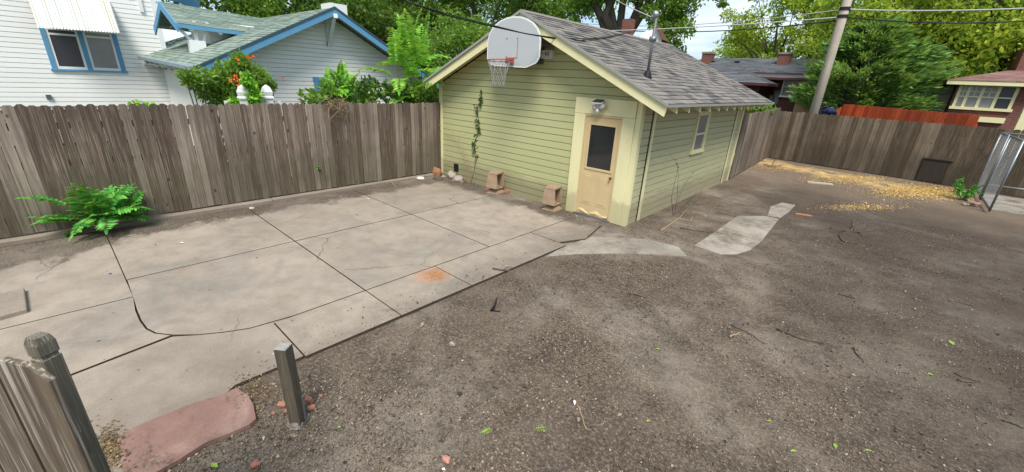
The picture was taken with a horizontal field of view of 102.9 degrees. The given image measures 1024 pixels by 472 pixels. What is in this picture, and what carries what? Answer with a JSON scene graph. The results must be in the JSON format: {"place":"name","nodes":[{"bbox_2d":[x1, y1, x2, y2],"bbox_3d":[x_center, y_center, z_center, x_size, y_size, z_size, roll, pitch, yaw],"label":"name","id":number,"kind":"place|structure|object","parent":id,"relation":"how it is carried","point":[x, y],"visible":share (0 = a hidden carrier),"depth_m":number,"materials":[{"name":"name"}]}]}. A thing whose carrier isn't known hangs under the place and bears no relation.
{"place":"outdoors","nodes":[
{"label":"outdoors","id":0,"kind":"place"},
{"bbox_2d":[0,176,600,471],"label":"patio","id":1,"kind":"structure","parent":0,"point":[182,349],"depth_m":4.89,"materials":[{"name":"concrete"}]},
{"bbox_2d":[0,288,27,320],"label":"concrete step","id":2,"kind":"object","parent":1,"relation":"on","point":[13,303],"visible":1,"depth_m":4.11,"materials":[{"name":"grey concrete"}]},
{"bbox_2d":[90,360,279,469],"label":"leaf litter","id":3,"kind":"object","parent":1,"relation":"on","point":[113,446],"visible":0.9,"depth_m":2.75,"materials":[{"name":"plant"}]},
{"bbox_2d":[3,175,603,399],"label":"patio litter","id":4,"kind":"object","parent":1,"relation":"on","point":[323,253],"visible":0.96,"depth_m":5.75,"materials":[{"name":"soil"}]},
{"bbox_2d":[422,268,449,281],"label":"rusty crumbs","id":5,"kind":"object","parent":1,"relation":"on","point":[435,274],"visible":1,"depth_m":5.26,"materials":[{"name":"orange metal"}]},
{"bbox_2d":[486,170,504,194],"bbox_3d":[-0.367,-1.188,9.132,0.299,0.514,0.356,14,24,27],"label":"concrete block","id":6,"kind":"object","parent":1,"relation":"on","point":[495,185],"depth_m":9.06,"materials":[{"name":"beige concrete"}]},
{"bbox_2d":[542,184,561,211],"bbox_3d":[0.810,-0.747,8.143,0.299,0.514,0.356,16,25,31],"label":"concrete block","id":7,"kind":"object","parent":1,"relation":"on","point":[552,198],"depth_m":8.06,"materials":[{"name":"beige concrete"}]},
{"bbox_2d":[0,97,1016,235],"bbox_3d":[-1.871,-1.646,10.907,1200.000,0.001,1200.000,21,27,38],"label":"ground","id":8,"kind":"structure","parent":0,"point":[156,174],"depth_m":9.44,"materials":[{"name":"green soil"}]},
{"bbox_2d":[0,0,199,145],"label":"house","id":9,"kind":"structure","parent":8,"relation":"on","point":[65,53],"depth_m":11.64,"materials":[{"name":"white wood"}]},
{"bbox_2d":[39,28,127,72],"bbox_3d":[-12.303,-5.311,11.765,0.066,1.073,1.605,21,27,38],"label":"window","id":10,"kind":"structure","parent":9,"relation":"in","point":[82,51],"depth_m":11.72,"materials":[{"name":"blue glass"}]},
{"bbox_2d":[0,172,443,246],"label":"kerb","id":11,"kind":"structure","parent":8,"relation":"on","point":[50,235],"depth_m":7.03,"materials":[{"name":"concrete"}]},
{"bbox_2d":[0,102,440,237],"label":"wood fence","id":12,"kind":"object","parent":11,"relation":"on","point":[391,140],"visible":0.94,"depth_m":6.95,"materials":[{"name":"wood"}]},
{"bbox_2d":[320,95,350,120],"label":"dry vine","id":13,"kind":"object","parent":12,"relation":"hanging from","point":[339,104],"visible":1,"depth_m":8.30,"materials":[{"name":"brown plant"}]},
{"bbox_2d":[174,48,283,165],"bbox_3d":[-5.995,-2.587,8.818,1.246,2.747,1.907,21,27,38],"label":"trumpet vine","id":14,"kind":"object","parent":8,"relation":"on","point":[217,84],"visible":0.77,"depth_m":8.42,"materials":[{"name":"green plant"}]},
{"bbox_2d":[156,0,324,17],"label":"tree","id":15,"kind":"object","parent":8,"relation":"on","point":[257,8],"visible":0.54,"depth_m":18.20,"materials":[{"name":"green plant"}]},
{"bbox_2d":[224,85,291,178],"bbox_3d":[-5.299,-2.092,8.567,0.188,2.051,1.030,21,27,38],"label":"white picket fence","id":16,"kind":"object","parent":8,"relation":"on","point":[268,97],"visible":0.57,"depth_m":8.37,"materials":[{"name":"paint"}]},
{"bbox_2d":[227,70,264,105],"bbox_3d":[-5.253,-2.873,8.016,0.326,0.760,0.694,21,27,38],"label":"vine","id":17,"kind":"object","parent":16,"relation":"attached to","point":[247,77],"visible":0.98,"depth_m":8.04,"materials":[{"name":"green plant"}]},
{"bbox_2d":[138,1,438,164],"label":"bungalow","id":18,"kind":"object","parent":8,"relation":"on","point":[300,50],"visible":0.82,"depth_m":11.02,"materials":[{"name":"white"}]},
{"bbox_2d":[312,77,349,114],"bbox_3d":[-5.071,-3.939,11.742,0.068,1.160,1.180,21,27,38],"label":"window","id":19,"kind":"structure","parent":18,"relation":"in","point":[316,79],"depth_m":11.31,"materials":[{"name":"blue glass"}]},
{"bbox_2d":[295,59,381,124],"bbox_3d":[-3.855,-2.631,9.362,1.356,2.630,2.021,21,27,38],"label":"sapling","id":20,"kind":"object","parent":8,"relation":"on","point":[341,74],"visible":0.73,"depth_m":8.99,"materials":[{"name":"green plant"}]},
{"bbox_2d":[265,0,443,68],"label":"tree","id":21,"kind":"object","parent":8,"relation":"on","point":[361,12],"visible":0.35,"depth_m":18.65,"materials":[{"name":"green plant"}]},
{"bbox_2d":[354,0,455,120],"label":"sapling","id":22,"kind":"object","parent":8,"relation":"on","point":[418,92],"visible":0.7,"depth_m":9.88,"materials":[{"name":"green plant"}]},
{"bbox_2d":[351,74,412,104],"bbox_3d":[-3.006,-3.286,9.390,0.286,0.805,1.744,21,27,38],"label":"vine","id":23,"kind":"object","parent":22,"relation":"attached to","point":[384,84],"visible":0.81,"depth_m":9.24,"materials":[{"name":"green plant"}]},
{"bbox_2d":[355,0,488,97],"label":"tree","id":24,"kind":"object","parent":8,"relation":"on","point":[431,25],"visible":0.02,"depth_m":23.84,"materials":[{"name":"green plant"}]},
{"bbox_2d":[408,3,492,100],"bbox_3d":[-2.340,-5.949,15.161,3.616,4.836,3.895,-3,22,-16],"label":"tree","id":25,"kind":"object","parent":8,"relation":"on","point":[469,35],"visible":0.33,"depth_m":13.90,"materials":[{"name":"green plant"}]},
{"bbox_2d":[397,0,558,49],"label":"tree","id":26,"kind":"object","parent":8,"relation":"on","point":[529,5],"visible":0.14,"depth_m":22.98,"materials":[{"name":"green plant"}]},
{"bbox_2d":[477,0,627,24],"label":"tree","id":27,"kind":"object","parent":8,"relation":"on","point":[505,12],"visible":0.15,"depth_m":26.00,"materials":[{"name":"green plant"}]},
{"bbox_2d":[533,0,729,52],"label":"tree","id":28,"kind":"object","parent":8,"relation":"on","point":[672,13],"visible":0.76,"depth_m":21.40,"materials":[{"name":"green plant"}]},
{"bbox_2d":[621,19,667,42],"bbox_3d":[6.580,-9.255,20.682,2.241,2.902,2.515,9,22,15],"label":"house","id":29,"kind":"structure","parent":8,"relation":"on","point":[628,24],"depth_m":19.52,"materials":[{"name":"red brick"}]},
{"bbox_2d":[709,36,785,58],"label":"tree","id":30,"kind":"object","parent":8,"relation":"on","point":[723,51],"visible":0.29,"depth_m":43.08,"materials":[{"name":"green plant"}]},
{"bbox_2d":[718,0,832,64],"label":"tree","id":31,"kind":"object","parent":8,"relation":"on","point":[751,36],"visible":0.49,"depth_m":33.56,"materials":[{"name":"green plant"}]},
{"bbox_2d":[700,52,875,133],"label":"ranch house","id":32,"kind":"structure","parent":8,"relation":"on","point":[764,77],"depth_m":25.26,"materials":[{"name":"brick"}]},
{"bbox_2d":[779,80,804,96],"bbox_3d":[16.893,-8.970,24.584,1.180,1.195,0.097,21,27,38],"label":"window","id":33,"kind":"structure","parent":32,"relation":"in","point":[785,87],"depth_m":24.75,"materials":[{"name":"grey glass"}]},
{"bbox_2d":[764,0,872,66],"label":"tree","id":34,"kind":"object","parent":8,"relation":"on","point":[807,5],"visible":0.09,"depth_m":32.86,"materials":[{"name":"green plant"}]},
{"bbox_2d":[793,84,849,115],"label":"stucco shed","id":35,"kind":"structure","parent":8,"relation":"on","point":[798,108],"depth_m":21.39,"materials":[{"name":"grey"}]},
{"bbox_2d":[814,106,836,146],"bbox_3d":[11.568,-3.790,15.297,0.585,2.052,0.397,21,27,38],"label":"bundle","id":36,"kind":"object","parent":8,"relation":"on","point":[829,111],"visible":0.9,"depth_m":14.92,"materials":[{"name":"blue plastic"}]},
{"bbox_2d":[804,0,851,147],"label":"utility pole","id":37,"kind":"object","parent":8,"relation":"on","point":[844,10],"visible":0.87,"depth_m":15.21,"materials":[{"name":"grey wood"}]},
{"bbox_2d":[431,17,836,30],"bbox_3d":[1.228,-10.399,20.158,24.547,0.593,0.035,14,23,25],"label":"overhead cable","id":38,"kind":"object","parent":37,"relation":"attached to","point":[724,25],"visible":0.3,"depth_m":16.48,"materials":[{"name":"metal"}]},
{"bbox_2d":[583,10,837,25],"bbox_3d":[8.090,-10.993,20.648,0.027,0.810,15.250,-10,24,-30],"label":"overhead cable","id":39,"kind":"object","parent":37,"relation":"attached to","point":[750,20],"visible":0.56,"depth_m":17.14,"materials":[{"name":"metal"}]},
{"bbox_2d":[636,20,836,31],"bbox_3d":[8.337,-9.715,18.925,0.039,0.526,11.554,-14,27,-37],"label":"overhead cable","id":40,"kind":"object","parent":37,"relation":"attached to","point":[751,28],"visible":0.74,"depth_m":16.97,"materials":[{"name":"black rubber"}]},
{"bbox_2d":[848,17,1023,23],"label":"overhead cable","id":41,"kind":"object","parent":37,"relation":"attached to","point":[936,22],"visible":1,"depth_m":14.23,"materials":[{"name":"black rubber"}]},
{"bbox_2d":[851,8,1023,10],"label":"overhead cable","id":42,"kind":"object","parent":37,"relation":"attached to","point":[938,10],"visible":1,"depth_m":14.14,"materials":[{"name":"metal"}]},
{"bbox_2d":[821,107,841,155],"bbox_3d":[13.037,-4.318,16.936,2.340,2.009,0.163,-16,28,-41],"label":"stained fence","id":43,"kind":"object","parent":8,"relation":"on","point":[838,111],"visible":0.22,"depth_m":17.11,"materials":[{"name":"red wood"}]},
{"bbox_2d":[786,14,966,110],"bbox_3d":[15.568,-6.702,18.230,6.063,5.777,6.285,12,23,22],"label":"juniper","id":44,"kind":"object","parent":8,"relation":"on","point":[905,76],"visible":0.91,"depth_m":16.80,"materials":[{"name":"green plant"}]},
{"bbox_2d":[805,0,956,82],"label":"tree","id":45,"kind":"object","parent":8,"relation":"on","point":[887,5],"visible":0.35,"depth_m":18.01,"materials":[{"name":"green plant"}]},
{"bbox_2d":[832,104,979,172],"bbox_3d":[14.644,-3.798,15.644,0.164,2.122,4.556,-2,22,-14],"label":"stained fence","id":46,"kind":"object","parent":8,"relation":"on","point":[881,113],"visible":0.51,"depth_m":15.07,"materials":[{"name":"red wood"}]},
{"bbox_2d":[791,0,1023,101],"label":"tree","id":47,"kind":"object","parent":8,"relation":"on","point":[1018,16],"visible":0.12,"depth_m":18.08,"materials":[{"name":"green plant"}]},
{"bbox_2d":[870,19,1003,104],"bbox_3d":[21.806,-8.160,22.102,6.421,6.393,7.626,21,27,38],"label":"tree","id":48,"kind":"object","parent":8,"relation":"on","point":[980,69],"visible":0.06,"depth_m":19.11,"materials":[{"name":"green plant"}]},
{"bbox_2d":[894,0,1023,83],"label":"tree","id":49,"kind":"object","parent":8,"relation":"on","point":[995,46],"visible":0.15,"depth_m":19.20,"materials":[{"name":"green plant"}]},
{"bbox_2d":[934,0,1023,71],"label":"tree","id":50,"kind":"object","parent":8,"relation":"on","point":[996,20],"visible":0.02,"depth_m":20.34,"materials":[{"name":"green plant"}]},
{"bbox_2d":[941,48,1023,173],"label":"brick house","id":51,"kind":"structure","parent":8,"relation":"on","point":[994,100],"depth_m":15.48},
{"bbox_2d":[921,86,954,117],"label":"white shed","id":52,"kind":"structure","parent":51,"relation":"on","point":[945,97],"depth_m":17.41,"materials":[{"name":"paint"}]},
{"bbox_2d":[949,85,1020,111],"bbox_3d":[17.959,-5.282,15.498,1.673,0.974,0.097,21,27,38],"label":"window","id":53,"kind":"structure","parent":51,"relation":"in","point":[968,97],"depth_m":15.49,"materials":[{"name":"clear glass"}]},
{"bbox_2d":[0,153,1023,471],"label":"yard soil","id":54,"kind":"structure","parent":0,"point":[768,297],"depth_m":4.00,"materials":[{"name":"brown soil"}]},
{"bbox_2d":[0,332,110,471],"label":"fence","id":55,"kind":"object","parent":54,"relation":"on","point":[45,424],"visible":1,"depth_m":1.16,"materials":[{"name":"wood"}]},
{"bbox_2d":[15,181,154,241],"bbox_3d":[-5.973,-0.373,5.863,0.988,0.926,1.357,15,24,29],"label":"bush","id":56,"kind":"object","parent":54,"relation":"on","point":[114,205],"visible":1,"depth_m":5.81,"materials":[{"name":"green plant"}]},
{"bbox_2d":[127,98,174,207],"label":"weeds","id":57,"kind":"object","parent":54,"relation":"on","point":[138,103],"visible":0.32,"depth_m":6.47,"materials":[{"name":"green plant"}]},
{"bbox_2d":[117,388,256,471],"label":"flagstone","id":58,"kind":"object","parent":54,"relation":"on","point":[166,442],"visible":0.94,"depth_m":2.83,"materials":[{"name":"stone"}]},
{"bbox_2d":[250,459,260,468],"bbox_3d":[-1.674,1.488,2.664,0.058,0.042,0.064,-9,24,-29],"label":"brick fragment","id":59,"kind":"object","parent":54,"relation":"on","point":[255,463],"visible":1,"depth_m":2.65,"materials":[{"name":"brick"}]},
{"bbox_2d":[276,401,285,407],"bbox_3d":[-1.766,1.294,3.133,0.067,0.037,0.048,4,21,2],"label":"brick","id":60,"kind":"object","parent":54,"relation":"on","point":[280,404],"visible":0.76,"depth_m":3.12,"materials":[{"name":"orange brick"}]},
{"bbox_2d":[274,342,306,430],"bbox_3d":[-1.561,1.095,2.885,0.132,0.710,0.144,4,21,3],"label":"wooden post","id":61,"kind":"object","parent":54,"relation":"on","point":[289,380],"visible":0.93,"depth_m":2.87,"materials":[{"name":"wood"}]},
{"bbox_2d":[304,396,313,404],"bbox_3d":[-1.577,1.278,3.174,0.058,0.062,0.047,11,22,21],"label":"brick","id":62,"kind":"object","parent":54,"relation":"on","point":[309,400],"visible":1,"depth_m":3.16,"materials":[{"name":"red brick"}]},
{"bbox_2d":[307,404,315,410],"bbox_3d":[-1.535,1.313,3.120,0.058,0.032,0.039,-7,23,-25],"label":"brick","id":63,"kind":"object","parent":54,"relation":"on","point":[311,407],"visible":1,"depth_m":3.11,"materials":[{"name":"brick"}]},
{"bbox_2d":[432,167,441,176],"bbox_3d":[-1.935,-1.629,10.555,0.264,0.318,0.218,21,27,38],"label":"stone","id":64,"kind":"object","parent":54,"relation":"on","point":[437,172],"visible":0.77,"depth_m":10.47,"materials":[{"name":"orange stone"}]},
{"bbox_2d":[442,455,450,463],"bbox_3d":[-0.445,1.514,2.768,0.080,0.042,0.048,21,27,38],"label":"brick fragment","id":65,"kind":"object","parent":54,"relation":"on","point":[446,458],"visible":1,"depth_m":2.75,"materials":[{"name":"brick"}]},
{"bbox_2d":[447,171,455,178],"bbox_3d":[-1.522,-1.520,10.369,0.251,0.270,0.241,4,21,3],"label":"stone","id":66,"kind":"object","parent":54,"relation":"on","point":[451,174],"visible":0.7,"depth_m":10.28,"materials":[{"name":"white stone"}]},
{"bbox_2d":[452,175,463,182],"bbox_3d":[-1.327,-1.370,10.038,0.338,0.232,0.287,21,27,38],"label":"stone","id":67,"kind":"object","parent":54,"relation":"on","point":[457,178],"visible":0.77,"depth_m":9.95,"materials":[{"name":"white stone"}]},
{"bbox_2d":[440,125,477,184],"bbox_3d":[-1.644,-2.201,10.245,2.338,1.484,0.131,21,27,38],"label":"dry shrub","id":68,"kind":"object","parent":54,"relation":"on","point":[464,158],"visible":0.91,"depth_m":9.91,"materials":[{"name":"brown plant"}]},
{"bbox_2d":[471,89,482,181],"bbox_3d":[-0.836,-2.318,9.615,0.389,2.231,0.176,21,27,38],"label":"climbing vine","id":69,"kind":"object","parent":54,"relation":"on","point":[476,111],"visible":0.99,"depth_m":9.49,"materials":[{"name":"green plant"}]},
{"bbox_2d":[490,297,499,311],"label":"twig","id":70,"kind":"object","parent":54,"relation":"on","point":[492,309],"visible":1,"depth_m":4.56,"materials":[{"name":"brown wood"}]},
{"bbox_2d":[576,404,586,429],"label":"twig","id":71,"kind":"object","parent":54,"relation":"on","point":[581,415],"visible":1,"depth_m":3.21,"materials":[{"name":"wood"}]},
{"bbox_2d":[423,9,772,226],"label":"garage","id":72,"kind":"structure","parent":54,"relation":"on","point":[543,125],"depth_m":8.24,"materials":[{"name":"green wood"}]},
{"bbox_2d":[487,16,544,85],"bbox_3d":[0.069,-3.525,7.844,1.109,1.224,1.103,2,21,-3],"label":"basketball hoop","id":73,"kind":"object","parent":72,"relation":"attached to","point":[506,48],"visible":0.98,"depth_m":7.66,"materials":[{"name":"white paint"}]},
{"bbox_2d":[403,0,630,40],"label":"overhead cable","id":74,"kind":"object","parent":72,"relation":"attached to","point":[477,22],"visible":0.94,"depth_m":6.75,"materials":[{"name":"black rubber"}]},
{"bbox_2d":[576,116,620,219],"bbox_3d":[1.581,-1.252,7.614,0.716,1.840,0.083,21,27,38],"label":"door","id":75,"kind":"structure","parent":72,"relation":"in","point":[601,138],"depth_m":7.61,"materials":[{"name":"beige wood"}]},
{"bbox_2d":[592,99,605,112],"bbox_3d":[1.535,-2.291,7.216,0.271,0.237,0.168,21,27,38],"label":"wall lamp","id":76,"kind":"object","parent":72,"relation":"attached to","point":[600,104],"visible":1,"depth_m":7.17,"materials":[{"name":"white metal"}]},
{"bbox_2d":[617,0,650,16],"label":"overhead cable","id":77,"kind":"object","parent":72,"relation":"attached to","point":[634,9],"visible":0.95,"depth_m":8.66,"materials":[{"name":"metal"}]},
{"bbox_2d":[689,111,711,154],"bbox_3d":[4.229,-2.321,9.141,0.068,0.920,0.820,21,27,38],"label":"window","id":78,"kind":"structure","parent":72,"relation":"in","point":[703,117],"depth_m":9.13,"materials":[{"name":"beige glass"}]},
{"bbox_2d":[661,207,692,230],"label":"twig","id":79,"kind":"object","parent":54,"relation":"on","point":[676,220],"visible":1,"depth_m":8.04,"materials":[{"name":"beige wood"}]},
{"bbox_2d":[671,156,706,214],"bbox_3d":[3.667,-1.144,8.474,0.022,1.305,2.456,21,27,38],"label":"dry weed","id":80,"kind":"object","parent":54,"relation":"on","point":[680,192],"visible":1,"depth_m":8.35,"materials":[{"name":"brown plant"}]},
{"bbox_2d":[731,324,764,343],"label":"twig","id":81,"kind":"object","parent":54,"relation":"on","point":[747,332],"visible":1,"depth_m":4.42,"materials":[{"name":"wood"}]},
{"bbox_2d":[729,108,780,178],"bbox_3d":[8.296,-3.327,13.856,0.165,1.901,6.066,19,26,36],"label":"wood fence","id":82,"kind":"object","parent":54,"relation":"on","point":[756,135],"visible":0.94,"depth_m":13.24,"materials":[{"name":"wood"}]},
{"bbox_2d":[745,102,776,115],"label":"shrub","id":83,"kind":"object","parent":54,"relation":"on","point":[761,109],"visible":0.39,"depth_m":14.31,"materials":[{"name":"green plant"}]},
{"bbox_2d":[777,327,822,342],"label":"twig","id":84,"kind":"object","parent":54,"relation":"on","point":[795,336],"visible":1,"depth_m":4.40,"materials":[{"name":"brown wood"}]},
{"bbox_2d":[806,181,832,185],"bbox_3d":[9.085,-1.561,12.059,0.661,0.040,0.134,10,22,17],"label":"plank","id":85,"kind":"object","parent":54,"relation":"on","point":[822,183],"visible":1,"depth_m":12.02,"materials":[{"name":"beige wood"}]},
{"bbox_2d":[829,218,875,236],"bbox_3d":[6.764,-0.172,7.998,1.277,0.134,0.574,-9,24,-28],"label":"twig","id":86,"kind":"object","parent":54,"relation":"on","point":[853,229],"visible":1,"depth_m":7.97,"materials":[{"name":"wood"}]},
{"bbox_2d":[749,162,973,212],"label":"wood chips","id":87,"kind":"object","parent":54,"relation":"on","point":[929,191],"visible":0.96,"depth_m":11.81,"materials":[{"name":"yellow wood"}]},
{"bbox_2d":[768,111,1023,196],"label":"wood fence","id":88,"kind":"object","parent":54,"relation":"on","point":[849,138],"visible":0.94,"depth_m":13.38,"materials":[{"name":"brown wood"}]},
{"bbox_2d":[947,300,976,307],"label":"twig","id":89,"kind":"object","parent":54,"relation":"on","point":[960,302],"visible":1,"depth_m":5.33,"materials":[{"name":"wood"}]},
{"bbox_2d":[957,378,974,382],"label":"twig","id":90,"kind":"object","parent":54,"relation":"on","point":[958,379],"visible":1,"depth_m":3.81,"materials":[{"name":"wood"}]},
{"bbox_2d":[955,372,980,382],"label":"twig","id":91,"kind":"object","parent":54,"relation":"on","point":[966,377],"visible":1,"depth_m":3.87,"materials":[{"name":"brown wood"}]},
{"bbox_2d":[951,176,984,200],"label":"weed","id":92,"kind":"object","parent":54,"relation":"on","point":[969,193],"visible":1,"depth_m":10.86,"materials":[{"name":"green plant"}]},
{"bbox_2d":[966,201,980,206],"bbox_3d":[11.794,-0.803,10.444,0.263,0.184,0.251,21,27,38],"label":"rubble","id":93,"kind":"object","parent":54,"relation":"on","point":[974,204],"visible":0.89,"depth_m":10.36,"materials":[{"name":"stone"}]},
{"bbox_2d":[984,194,1023,215],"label":"concrete pad","id":94,"kind":"object","parent":54,"relation":"on","point":[1009,205],"depth_m":10.56,"materials":[{"name":"grey concrete"}]},
{"bbox_2d":[975,132,1023,211],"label":"kennel","id":95,"kind":"object","parent":94,"relation":"on","point":[995,166],"visible":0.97,"depth_m":10.53,"materials":[{"name":"metal"}]},
{"bbox_2d":[1002,419,1023,427],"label":"twig","id":96,"kind":"object","parent":54,"relation":"on","point":[1004,420],"visible":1,"depth_m":3.34,"materials":[{"name":"wood"}]},
{"bbox_2d":[155,0,989,66],"label":"sky","id":97,"kind":"structure","parent":0,"point":[708,13],"materials":[{"name":"white"}]},
{"bbox_2d":[545,236,686,256],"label":"path","id":98,"kind":"structure","parent":0,"point":[609,245],"depth_m":6.51,"materials":[{"name":"concrete"}]},
{"bbox_2d":[694,216,778,254],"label":"path","id":99,"kind":"structure","parent":0,"point":[760,227],"depth_m":7.33,"materials":[{"name":"concrete"}]},
{"bbox_2d":[767,203,794,217],"bbox_3d":[5.992,-0.573,9.165,0.391,0.060,1.542,21,27,38],"label":"stepping stone","id":100,"kind":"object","parent":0,"point":[779,210],"depth_m":9.11,"materials":[{"name":"concrete"}]}
]}

